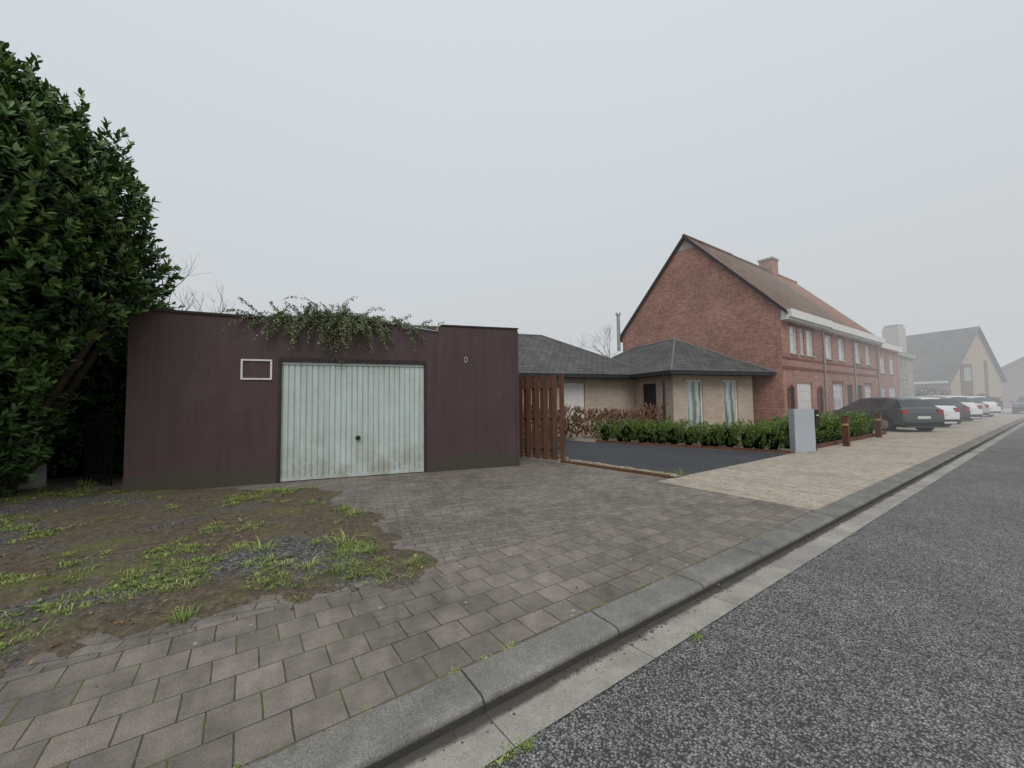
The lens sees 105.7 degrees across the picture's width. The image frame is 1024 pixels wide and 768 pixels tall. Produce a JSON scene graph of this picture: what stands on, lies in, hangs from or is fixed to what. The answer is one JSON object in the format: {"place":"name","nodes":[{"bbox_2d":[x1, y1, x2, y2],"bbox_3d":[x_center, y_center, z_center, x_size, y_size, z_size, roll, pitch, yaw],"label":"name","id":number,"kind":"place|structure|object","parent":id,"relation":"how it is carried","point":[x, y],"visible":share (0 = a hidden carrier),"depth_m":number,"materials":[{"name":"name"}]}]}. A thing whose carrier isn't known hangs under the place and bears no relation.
{"place":"outdoors","nodes":[
{"label":"outdoors","id":0,"kind":"place"},
{"bbox_2d":[3,457,707,677],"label":"paved driveway","id":1,"kind":"structure","parent":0,"point":[469,511],"depth_m":5.61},
{"bbox_2d":[17,464,46,489],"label":"wall","id":2,"kind":"structure","parent":1,"relation":"on","point":[41,471],"depth_m":7.04,"materials":[{"name":"concrete"}]},
{"bbox_2d":[84,413,114,485],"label":"metal gate","id":3,"kind":"structure","parent":1,"relation":"on","point":[100,475],"depth_m":7.37,"materials":[{"name":"black metal"}]},
{"bbox_2d":[0,487,437,678],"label":"soil patch","id":4,"kind":"object","parent":1,"relation":"on","point":[127,538],"visible":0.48,"depth_m":3.70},
{"bbox_2d":[0,41,183,496],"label":"laurel tree","id":5,"kind":"object","parent":4,"relation":"on","point":[72,266],"visible":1,"depth_m":5.70,"materials":[{"name":"green plant"}]},
{"bbox_2d":[0,486,426,649],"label":"weed rosettes","id":6,"kind":"object","parent":4,"relation":"on","point":[105,587],"visible":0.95,"depth_m":3.33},
{"bbox_2d":[0,486,429,657],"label":"grass","id":7,"kind":"structure","parent":4,"relation":"on","point":[128,587],"depth_m":3.44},
{"bbox_2d":[26,471,701,628],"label":"weeds","id":8,"kind":"object","parent":4,"relation":"on","point":[182,617],"visible":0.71,"depth_m":3.76,"materials":[{"name":"green plant"}]},
{"bbox_2d":[123,307,519,491],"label":"garage","id":9,"kind":"structure","parent":1,"relation":"on","point":[209,404],"depth_m":7.50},
{"bbox_2d":[221,296,435,368],"bbox_3d":[-3.413,-0.992,7.679,3.911,1.428,1.323,0,-3,-21],"label":"roof creeper","id":10,"kind":"object","parent":9,"relation":"on","point":[327,315],"visible":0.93,"depth_m":7.56,"materials":[{"name":"green plant"}]},
{"bbox_2d":[0,459,870,686],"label":"fallen leaves","id":11,"kind":"object","parent":1,"relation":"on","point":[116,622],"visible":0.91,"depth_m":3.92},
{"bbox_2d":[0,491,813,767],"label":"pavement","id":12,"kind":"structure","parent":0,"point":[252,687],"depth_m":2.28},
{"bbox_2d":[0,0,1023,366],"label":"sky","id":13,"kind":"structure","parent":0,"point":[530,166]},
{"bbox_2d":[243,432,1007,767],"bbox_3d":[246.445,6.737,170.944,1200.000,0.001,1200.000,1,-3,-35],"label":"ground","id":14,"kind":"structure","parent":0,"point":[561,624],"depth_m":2.61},
{"bbox_2d":[11,297,185,478],"bbox_3d":[-9.584,0.080,8.697,5.142,4.403,3.513,1,-3,-35],"label":"evergreen shrub","id":15,"kind":"object","parent":14,"relation":"on","point":[102,387],"visible":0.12,"depth_m":8.04,"materials":[{"name":"green plant"}]},
{"bbox_2d":[148,254,235,313],"bbox_3d":[-10.556,-1.005,11.949,3.364,6.537,4.820,0,-3,-17],"label":"bare tree","id":16,"kind":"object","parent":14,"relation":"on","point":[195,292],"visible":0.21,"depth_m":11.23,"materials":[{"name":"brown plant"}]},
{"bbox_2d":[244,417,1023,767],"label":"kerb","id":17,"kind":"structure","parent":14,"relation":"on","point":[390,731],"depth_m":2.20,"materials":[{"name":"concrete"}]},
{"bbox_2d":[523,437,785,475],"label":"asphalt driveway","id":18,"kind":"structure","parent":0,"point":[674,459],"depth_m":10.11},
{"bbox_2d":[526,417,789,479],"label":"yard","id":19,"kind":"structure","parent":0,"point":[610,439],"depth_m":12.14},
{"bbox_2d":[519,373,564,462],"bbox_3d":[0.711,0.860,9.707,1.320,2.190,0.090,-3,-3,36],"label":"wooden fence","id":20,"kind":"object","parent":19,"relation":"on","point":[549,442],"visible":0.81,"depth_m":9.67,"materials":[{"name":"brown wood"}]},
{"bbox_2d":[557,436,596,441],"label":"edging kerb","id":21,"kind":"structure","parent":19,"relation":"on","point":[580,439],"depth_m":14.60,"materials":[{"name":"concrete"}]},
{"bbox_2d":[412,312,776,436],"bbox_3d":[-0.722,-0.717,20.153,20.774,6.370,14.574,0,-3,-20],"label":"bungalow","id":22,"kind":"object","parent":19,"relation":"on","point":[713,387],"visible":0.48,"depth_m":16.94,"materials":[{"name":"beige brick"}]},
{"bbox_2d":[644,383,656,423],"bbox_3d":[6.128,1.079,17.043,0.040,2.180,0.900,0,-3,-20],"label":"front door","id":23,"kind":"structure","parent":22,"relation":"in","point":[649,389],"depth_m":17.07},
{"bbox_2d":[523,402,670,438],"bbox_3d":[2.796,1.421,15.096,7.295,1.358,1.693,0,-3,-10],"label":"hydrangea","id":24,"kind":"object","parent":19,"relation":"on","point":[636,414],"visible":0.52,"depth_m":15.11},
{"bbox_2d":[583,324,617,356],"bbox_3d":[9.633,-1.242,36.277,6.796,8.852,5.816,1,-3,-35],"label":"bare tree","id":25,"kind":"object","parent":19,"relation":"on","point":[610,328],"visible":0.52,"depth_m":35.52,"materials":[{"name":"brown plant"}]},
{"bbox_2d":[564,460,670,478],"bbox_3d":[2.093,1.808,8.315,0.050,0.070,2.712,2,-4,-40],"label":"edging board","id":26,"kind":"object","parent":19,"relation":"on","point":[622,469],"visible":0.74,"depth_m":8.08,"materials":[{"name":"brown wood"}]},
{"bbox_2d":[567,459,680,476],"bbox_3d":[2.247,1.804,8.410,0.408,0.026,2.824,1,-3,-38],"label":"gravel strip","id":27,"kind":"object","parent":19,"relation":"on","point":[660,472],"visible":0.64,"depth_m":8.31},
{"bbox_2d":[590,418,789,449],"bbox_3d":[5.435,1.545,12.645,6.089,0.886,1.488,-3,-4,39],"label":"hedge","id":28,"kind":"object","parent":19,"relation":"on","point":[747,438],"visible":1,"depth_m":12.13,"materials":[{"name":"green plant"}]},
{"bbox_2d":[596,440,790,453],"bbox_3d":[5.239,1.942,12.153,5.698,0.090,0.030,-3,-3,39],"label":"edging strip","id":29,"kind":"object","parent":19,"relation":"on","point":[709,447],"visible":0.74,"depth_m":11.75,"materials":[{"name":"brick"}]},
{"bbox_2d":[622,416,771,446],"bbox_3d":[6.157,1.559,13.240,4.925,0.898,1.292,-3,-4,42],"label":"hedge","id":30,"kind":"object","parent":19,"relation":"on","point":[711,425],"visible":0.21,"depth_m":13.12,"materials":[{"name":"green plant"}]},
{"bbox_2d":[623,241,784,428],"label":"gable wall","id":31,"kind":"structure","parent":19,"relation":"on","point":[697,297],"depth_m":19.07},
{"bbox_2d":[620,238,684,342],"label":"roof verge trim","id":32,"kind":"structure","parent":31,"relation":"on","point":[621,339],"depth_m":22.02,"materials":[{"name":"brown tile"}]},
{"bbox_2d":[620,235,786,337],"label":"verge boards","id":33,"kind":"object","parent":32,"relation":"attached to","point":[726,268],"visible":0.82,"depth_m":19.53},
{"bbox_2d":[682,234,732,255],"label":"ridge","id":34,"kind":"structure","parent":32,"relation":"on","point":[706,244],"depth_m":21.61,"materials":[{"name":"brown tile"}]},
{"bbox_2d":[677,240,693,252],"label":"gable peak panel","id":35,"kind":"structure","parent":31,"relation":"attached to","point":[685,245],"depth_m":20.46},
{"bbox_2d":[753,410,849,443],"bbox_3d":[10.864,1.496,14.296,7.571,1.010,1.236,1,-3,-35],"label":"hedge","id":36,"kind":"object","parent":19,"relation":"on","point":[788,420],"visible":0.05,"depth_m":13.14,"materials":[{"name":"green plant"}]},
{"bbox_2d":[780,313,825,418],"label":"front wall","id":37,"kind":"structure","parent":19,"relation":"on","point":[814,379],"depth_m":17.94,"materials":[{"name":"red brick"}]},
{"bbox_2d":[688,238,818,316],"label":"roof front","id":38,"kind":"structure","parent":37,"relation":"on","point":[768,288],"depth_m":19.75,"materials":[{"name":"brown tile"}]},
{"bbox_2d":[788,384,795,408],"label":"arch trim","id":39,"kind":"structure","parent":37,"relation":"attached to","point":[794,399],"depth_m":16.89,"materials":[{"name":"red brick"}]},
{"bbox_2d":[790,387,793,408],"bbox_3d":[12.243,1.033,16.973,0.550,1.955,0.001,1,-3,-35],"label":"arched niche","id":40,"kind":"object","parent":37,"relation":"attached to","point":[791,398],"visible":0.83,"depth_m":17.04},
{"bbox_2d":[789,326,795,352],"bbox_3d":[12.649,-1.981,17.531,0.800,1.220,0.050,1,-3,-35],"label":"window frame","id":41,"kind":"object","parent":37,"relation":"attached to","point":[794,334],"visible":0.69,"depth_m":17.69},
{"bbox_2d":[789,328,794,351],"bbox_3d":[12.646,-1.981,17.535,0.800,1.220,0.001,1,-3,-35],"label":"window glass","id":42,"kind":"object","parent":41,"relation":"in","point":[792,344],"visible":0.4,"depth_m":17.58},
{"bbox_2d":[788,322,813,331],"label":"lintels","id":43,"kind":"object","parent":37,"relation":"attached to","point":[800,326],"visible":1,"depth_m":18.00,"materials":[{"name":"red brick"}]},
{"bbox_2d":[782,356,823,371],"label":"string courses","id":44,"kind":"object","parent":37,"relation":"attached to","point":[802,368],"visible":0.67,"depth_m":17.86,"materials":[{"name":"red brick"}]},
{"bbox_2d":[797,383,811,408],"bbox_3d":[13.537,1.020,18.003,1.794,2.147,0.050,1,-3,-35],"label":"door","id":45,"kind":"structure","parent":37,"relation":"attached to","point":[804,392],"depth_m":18.12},
{"bbox_2d":[797,384,810,408],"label":"door panels","id":46,"kind":"object","parent":45,"relation":"attached to","point":[804,396],"visible":0.47,"depth_m":18.02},
{"bbox_2d":[780,317,829,330],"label":"cornice","id":47,"kind":"structure","parent":37,"relation":"attached to","point":[802,323],"depth_m":17.72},
{"bbox_2d":[781,308,832,327],"bbox_3d":[13.770,-2.994,18.007,4.950,0.340,0.400,1,-3,-35],"label":"gutter","id":48,"kind":"object","parent":47,"relation":"on","point":[804,316],"visible":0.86,"depth_m":17.41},
{"bbox_2d":[806,330,812,355],"bbox_3d":[14.231,-1.948,18.628,0.850,1.220,0.050,1,-3,-35],"label":"window frame","id":49,"kind":"object","parent":37,"relation":"attached to","point":[811,341],"visible":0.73,"depth_m":18.81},
{"bbox_2d":[806,332,810,354],"bbox_3d":[14.228,-1.948,18.632,0.850,1.220,0.001,1,-3,-35],"label":"window glass","id":50,"kind":"object","parent":49,"relation":"in","point":[808,341],"visible":0.4,"depth_m":18.68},
{"bbox_2d":[817,385,824,415],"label":"arch trim","id":51,"kind":"structure","parent":37,"relation":"attached to","point":[818,394],"depth_m":18.88,"materials":[{"name":"red brick"}]},
{"bbox_2d":[819,388,822,413],"bbox_3d":[15.077,1.092,18.939,0.550,1.955,0.001,1,-3,-35],"label":"arched niche","id":52,"kind":"object","parent":51,"relation":"attached to","point":[820,392],"visible":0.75,"depth_m":19.00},
{"bbox_2d":[822,330,827,411],"bbox_3d":[15.663,-0.254,19.364,0.065,4.870,0.065,1,-3,-35],"label":"downpipe","id":53,"kind":"object","parent":37,"relation":"attached to","point":[825,371],"visible":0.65,"depth_m":19.36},
{"bbox_2d":[772,409,886,447],"bbox_3d":[11.205,1.433,13.497,8.244,1.050,1.330,1,-3,-35],"label":"hedge","id":54,"kind":"object","parent":19,"relation":"on","point":[829,429],"visible":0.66,"depth_m":12.91,"materials":[{"name":"green plant"}]},
{"bbox_2d":[824,334,855,416],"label":"front wall","id":55,"kind":"structure","parent":19,"relation":"on","point":[847,379],"depth_m":20.90,"materials":[{"name":"red brick"}]},
{"bbox_2d":[737,259,849,326],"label":"roof front","id":56,"kind":"structure","parent":55,"relation":"on","point":[819,311],"depth_m":22.65,"materials":[{"name":"brown tile"}]},
{"bbox_2d":[824,332,844,383],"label":"lintels","id":57,"kind":"object","parent":55,"relation":"attached to","point":[841,337],"visible":0.91,"depth_m":20.49,"materials":[{"name":"red brick"}]},
{"bbox_2d":[833,383,842,409],"bbox_3d":[17.280,0.672,20.601,1.500,1.400,0.050,1,-3,-35],"label":"window frame","id":58,"kind":"object","parent":55,"relation":"attached to","point":[836,384],"visible":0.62,"depth_m":20.61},
{"bbox_2d":[833,384,841,408],"bbox_3d":[17.278,0.672,20.605,1.500,1.400,0.001,1,-3,-35],"label":"window glass","id":59,"kind":"object","parent":58,"relation":"in","point":[839,397],"visible":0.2,"depth_m":20.71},
{"bbox_2d":[826,362,854,374],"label":"string courses","id":60,"kind":"object","parent":55,"relation":"attached to","point":[838,372],"visible":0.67,"depth_m":20.75,"materials":[{"name":"red brick"}]},
{"bbox_2d":[824,329,859,338],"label":"cornice","id":61,"kind":"structure","parent":55,"relation":"attached to","point":[834,332],"depth_m":20.57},
{"bbox_2d":[830,322,861,336],"bbox_3d":[17.776,-2.870,20.785,4.797,0.340,0.400,1,-3,-35],"label":"gutter","id":62,"kind":"object","parent":61,"relation":"on","point":[846,329],"visible":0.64,"depth_m":20.46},
{"bbox_2d":[847,385,851,403],"bbox_3d":[18.835,1.131,21.680,0.894,2.147,0.050,1,-3,-35],"label":"door","id":63,"kind":"structure","parent":55,"relation":"attached to","point":[849,394],"depth_m":21.75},
{"bbox_2d":[853,339,857,399],"bbox_3d":[19.606,-0.151,22.099,0.065,4.830,0.065,1,-3,-35],"label":"downpipe","id":64,"kind":"object","parent":55,"relation":"attached to","point":[855,369],"visible":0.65,"depth_m":22.11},
{"bbox_2d":[854,341,878,397],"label":"front wall","id":65,"kind":"structure","parent":19,"relation":"on","point":[861,380],"depth_m":23.73,"materials":[{"name":"red brick"}]},
{"bbox_2d":[856,366,877,376],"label":"string courses","id":66,"kind":"object","parent":65,"relation":"attached to","point":[859,374],"visible":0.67,"depth_m":23.40,"materials":[{"name":"red brick"}]},
{"bbox_2d":[854,338,882,345],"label":"cornice","id":67,"kind":"structure","parent":65,"relation":"attached to","point":[869,341],"depth_m":23.54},
{"bbox_2d":[859,331,884,343],"bbox_3d":[21.719,-2.778,23.521,4.797,0.340,0.400,1,-3,-35],"label":"gutter","id":68,"kind":"object","parent":67,"relation":"on","point":[872,337],"visible":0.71,"depth_m":23.26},
{"bbox_2d":[877,346,880,396],"bbox_3d":[23.549,-0.064,24.835,0.065,4.820,0.065,1,-3,-35],"label":"downpipe","id":69,"kind":"object","parent":65,"relation":"attached to","point":[878,372],"visible":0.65,"depth_m":24.86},
{"bbox_2d":[878,343,902,352],"bbox_3d":[25.861,-2.481,26.493,5.400,0.350,0.240,1,-3,-35],"label":"white band","id":70,"kind":"object","parent":65,"relation":"attached to","point":[890,347],"visible":0.79,"depth_m":26.29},
{"bbox_2d":[877,348,899,396],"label":"front wall","id":71,"kind":"structure","parent":19,"relation":"on","point":[887,380],"depth_m":26.51,"materials":[{"name":"red brick"}]},
{"bbox_2d":[898,356,914,396],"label":"front wall","id":72,"kind":"structure","parent":19,"relation":"on","point":[908,383],"depth_m":31.17,"materials":[{"name":"brick"}]},
{"bbox_2d":[898,352,915,358],"bbox_3d":[30.718,-2.305,30.378,7.000,0.350,0.190,1,-3,-35],"label":"band","id":73,"kind":"object","parent":72,"relation":"attached to","point":[908,355],"visible":0.64,"depth_m":30.82,"materials":[{"name":"concrete"}]},
{"bbox_2d":[914,387,950,396],"bbox_3d":[36.920,1.425,34.831,5.046,2.471,3.244,-1,-3,12],"label":"evergreen hedge","id":74,"kind":"object","parent":19,"relation":"on","point":[922,393],"visible":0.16,"depth_m":34.28,"materials":[{"name":"green plant"}]},
{"bbox_2d":[914,333,1002,410],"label":"walls","id":75,"kind":"structure","parent":19,"relation":"on","point":[977,355],"depth_m":37.56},
{"bbox_2d":[906,326,979,381],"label":"roof","id":76,"kind":"structure","parent":75,"relation":"on","point":[940,355],"depth_m":38.23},
{"bbox_2d":[882,327,906,352],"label":"chimney","id":77,"kind":"object","parent":76,"relation":"on","point":[895,336],"visible":0.43,"depth_m":40.92,"materials":[{"name":"concrete"}]},
{"bbox_2d":[883,324,903,328],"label":"chimney cap","id":78,"kind":"object","parent":77,"relation":"on","point":[895,325],"visible":0.79,"depth_m":41.11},
{"bbox_2d":[914,380,948,383],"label":"white trim","id":79,"kind":"structure","parent":76,"relation":"attached to","point":[931,382],"depth_m":36.95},
{"bbox_2d":[960,360,989,396],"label":"facade panel","id":80,"kind":"structure","parent":75,"relation":"attached to","point":[966,388],"depth_m":36.81,"materials":[{"name":"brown wood"}]},
{"bbox_2d":[977,328,1006,381],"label":"roof","id":81,"kind":"structure","parent":75,"relation":"on","point":[992,356],"depth_m":38.07,"materials":[{"name":"stone"}]},
{"bbox_2d":[485,425,1023,767],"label":"road","id":82,"kind":"structure","parent":0,"point":[893,637],"depth_m":2.17,"materials":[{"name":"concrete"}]},
{"bbox_2d":[233,501,829,767],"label":"weeds","id":83,"kind":"object","parent":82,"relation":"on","point":[526,743],"visible":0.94,"depth_m":1.72,"materials":[{"name":"green plant"}]},
{"bbox_2d":[384,421,1023,767],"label":"gutter","id":84,"kind":"object","parent":82,"relation":"on","point":[479,747],"depth_m":2.26,"materials":[{"name":"concrete"}]},
{"bbox_2d":[399,509,870,762],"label":"gutter pebbles","id":85,"kind":"object","parent":84,"relation":"on","point":[553,679],"visible":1,"depth_m":2.39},
{"bbox_2d":[1010,396,1023,413],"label":"parked car","id":86,"kind":"object","parent":82,"relation":"on","point":[1018,405],"visible":0.98,"depth_m":31.85,"materials":[{"name":"grey paint"}]},
{"bbox_2d":[775,276,873,334],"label":"roof front","id":87,"kind":"structure","parent":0,"point":[826,307],"depth_m":25.32,"materials":[{"name":"red tile"}]},
{"bbox_2d":[759,259,778,277],"bbox_3d":[17.348,-7.598,26.191,0.900,1.350,0.800,1,-3,-35],"label":"chimney","id":88,"kind":"object","parent":87,"relation":"on","point":[770,266],"visible":0.57,"depth_m":25.85,"materials":[{"name":"red brick"}]},
{"bbox_2d":[757,256,778,262],"bbox_3d":[17.339,-8.334,26.226,1.020,0.117,0.920,1,-3,-35],"label":"chimney cap","id":89,"kind":"object","parent":88,"relation":"on","point":[768,258],"visible":0.57,"depth_m":25.90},
{"bbox_2d":[825,337,829,357],"bbox_3d":[16.322,-1.904,20.086,0.950,1.220,0.001,1,-3,-35],"label":"window glass","id":90,"kind":"object","parent":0,"point":[827,345],"visible":0.4,"depth_m":20.15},
{"bbox_2d":[838,340,842,359],"bbox_3d":[17.945,-1.871,21.212,1.000,1.220,0.001,1,-3,-35],"label":"window glass","id":91,"kind":"object","parent":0,"point":[840,351],"visible":0.6,"depth_m":21.29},
{"bbox_2d":[658,408,1023,509],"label":"pavement beige","id":92,"kind":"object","parent":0,"point":[826,475],"visible":1,"depth_m":8.12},
{"bbox_2d":[789,450,818,453],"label":"plinth","id":93,"kind":"structure","parent":92,"relation":"on","point":[805,452],"depth_m":10.26,"materials":[{"name":"concrete"}]},
{"bbox_2d":[788,409,815,450],"bbox_3d":[7.795,1.273,10.417,0.520,1.200,0.240,-1,-3,4],"label":"utility cabinet","id":94,"kind":"object","parent":93,"relation":"on","point":[802,429],"visible":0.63,"depth_m":10.31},
{"bbox_2d":[841,415,849,446],"bbox_3d":[10.163,1.435,11.800,0.150,0.950,0.150,1,-3,-35],"label":"bollard light","id":95,"kind":"object","parent":92,"relation":"on","point":[845,430],"visible":0.91,"depth_m":11.76,"materials":[{"name":"metal"}]},
{"bbox_2d":[817,431,886,448],"bbox_3d":[11.582,1.883,13.164,8.300,0.150,0.030,1,-3,-35],"label":"edging strip","id":96,"kind":"object","parent":92,"relation":"on","point":[830,443],"visible":0.56,"depth_m":12.97,"materials":[{"name":"brick"}]},
{"bbox_2d":[874,412,881,437],"bbox_3d":[13.528,1.514,14.318,0.150,0.950,0.150,1,-3,-35],"label":"bollard light","id":97,"kind":"object","parent":92,"relation":"on","point":[878,426],"visible":0.97,"depth_m":14.27,"materials":[{"name":"metal"}]},
{"bbox_2d":[855,344,858,362],"bbox_3d":[20.286,-1.821,22.836,0.900,1.220,0.001,1,-3,-35],"label":"window glass","id":98,"kind":"object","parent":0,"point":[857,357],"visible":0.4,"depth_m":22.92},
{"bbox_2d":[865,386,869,397],"bbox_3d":[21.672,0.764,23.655,1.400,1.400,0.001,1,-3,-35],"label":"window glass","id":99,"kind":"object","parent":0,"point":[868,388],"visible":0.4,"depth_m":23.80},
{"bbox_2d":[873,408,1007,433],"bbox_3d":[37.697,2.565,32.963,60.400,0.001,2.678,1,-3,-35],"label":"parking bay","id":100,"kind":"object","parent":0,"point":[899,429],"depth_m":17.73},
{"bbox_2d":[833,397,944,430],"bbox_3d":[17.251,1.391,18.254,2.040,1.549,4.260,-1,-3,2],"label":"parked car","id":101,"kind":"object","parent":100,"relation":"on","point":[919,414],"visible":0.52,"depth_m":16.57,"materials":[{"name":"grey paint"}]},
{"bbox_2d":[912,397,959,426],"bbox_3d":[20.593,1.454,20.452,2.040,1.549,3.956,-1,-3,2],"label":"parked car","id":102,"kind":"object","parent":100,"relation":"on","point":[951,414],"visible":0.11,"depth_m":18.58,"materials":[{"name":"white paint"}]},
{"bbox_2d":[916,395,982,420],"bbox_3d":[26.943,1.553,24.983,2.040,1.629,4.361,-1,-3,2],"label":"parked car","id":103,"kind":"object","parent":100,"relation":"on","point":[976,411],"visible":0.09,"depth_m":22.98,"materials":[{"name":"white paint"}]},
{"bbox_2d":[934,397,970,423],"bbox_3d":[23.576,1.523,22.643,2.040,1.549,4.159,-1,-3,2],"label":"parked car","id":104,"kind":"object","parent":100,"relation":"on","point":[964,411],"visible":0.09,"depth_m":20.65,"materials":[{"name":"grey paint"}]},
{"bbox_2d":[967,397,989,418],"bbox_3d":[30.147,1.660,27.204,2.040,1.549,4.260,-1,-3,2],"label":"parked car","id":105,"kind":"object","parent":100,"relation":"on","point":[985,409],"visible":0.07,"depth_m":25.12,"materials":[{"name":"silver metal"}]},
{"bbox_2d":[964,396,1000,416],"bbox_3d":[33.711,1.698,29.435,2.040,1.599,4.260,-1,-3,2],"label":"parked car","id":106,"kind":"object","parent":100,"relation":"on","point":[994,407],"visible":0.1,"depth_m":27.43,"materials":[{"name":"white paint"}]},
{"bbox_2d":[967,393,1002,409],"bbox_3d":[41.623,1.686,34.282,3.452,1.784,1.715,0,-3,-14],"label":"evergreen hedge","id":107,"kind":"object","parent":100,"relation":"on","point":[997,399],"visible":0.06,"depth_m":33.93,"materials":[{"name":"green plant"}]},
{"bbox_2d":[965,368,970,379],"bbox_3d":[43.152,-0.928,36.715,0.958,1.200,0.287,1,-3,-35],"label":"window glass","id":108,"kind":"object","parent":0,"point":[967,377],"visible":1,"depth_m":36.71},
{"bbox_2d":[1001,359,1023,407],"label":"walls","id":109,"kind":"structure","parent":0,"point":[1012,388],"depth_m":46.72,"materials":[{"name":"brown brick"}]},
{"bbox_2d":[1001,356,1023,368],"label":"roof","id":110,"kind":"structure","parent":109,"relation":"on","point":[1011,363],"depth_m":47.08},
{"bbox_3d":[8.108,1.498,10.396,0.097,0.740,0.100,1,-3,-35],"label":"side post","id":111,"kind":"object","parent":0,"visible":0},
{"bbox_2d":[814,410,818,425],"bbox_3d":[8.101,0.908,10.394,0.095,0.440,0.240,-1,-3,4],"label":"mailbox","id":112,"kind":"object","parent":111,"relation":"on","point":[816,412],"visible":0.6,"depth_m":10.28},
{"bbox_3d":[13.909,-5.030,26.423,4.797,5.014,4.540,1,-3,-35],"label":"roof","id":113,"kind":"object","parent":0,"visible":0},
{"bbox_2d":[733,255,766,270],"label":"ridge","id":114,"kind":"structure","parent":113,"relation":"on","point":[748,262],"depth_m":24.44,"materials":[{"name":"brown tile"}]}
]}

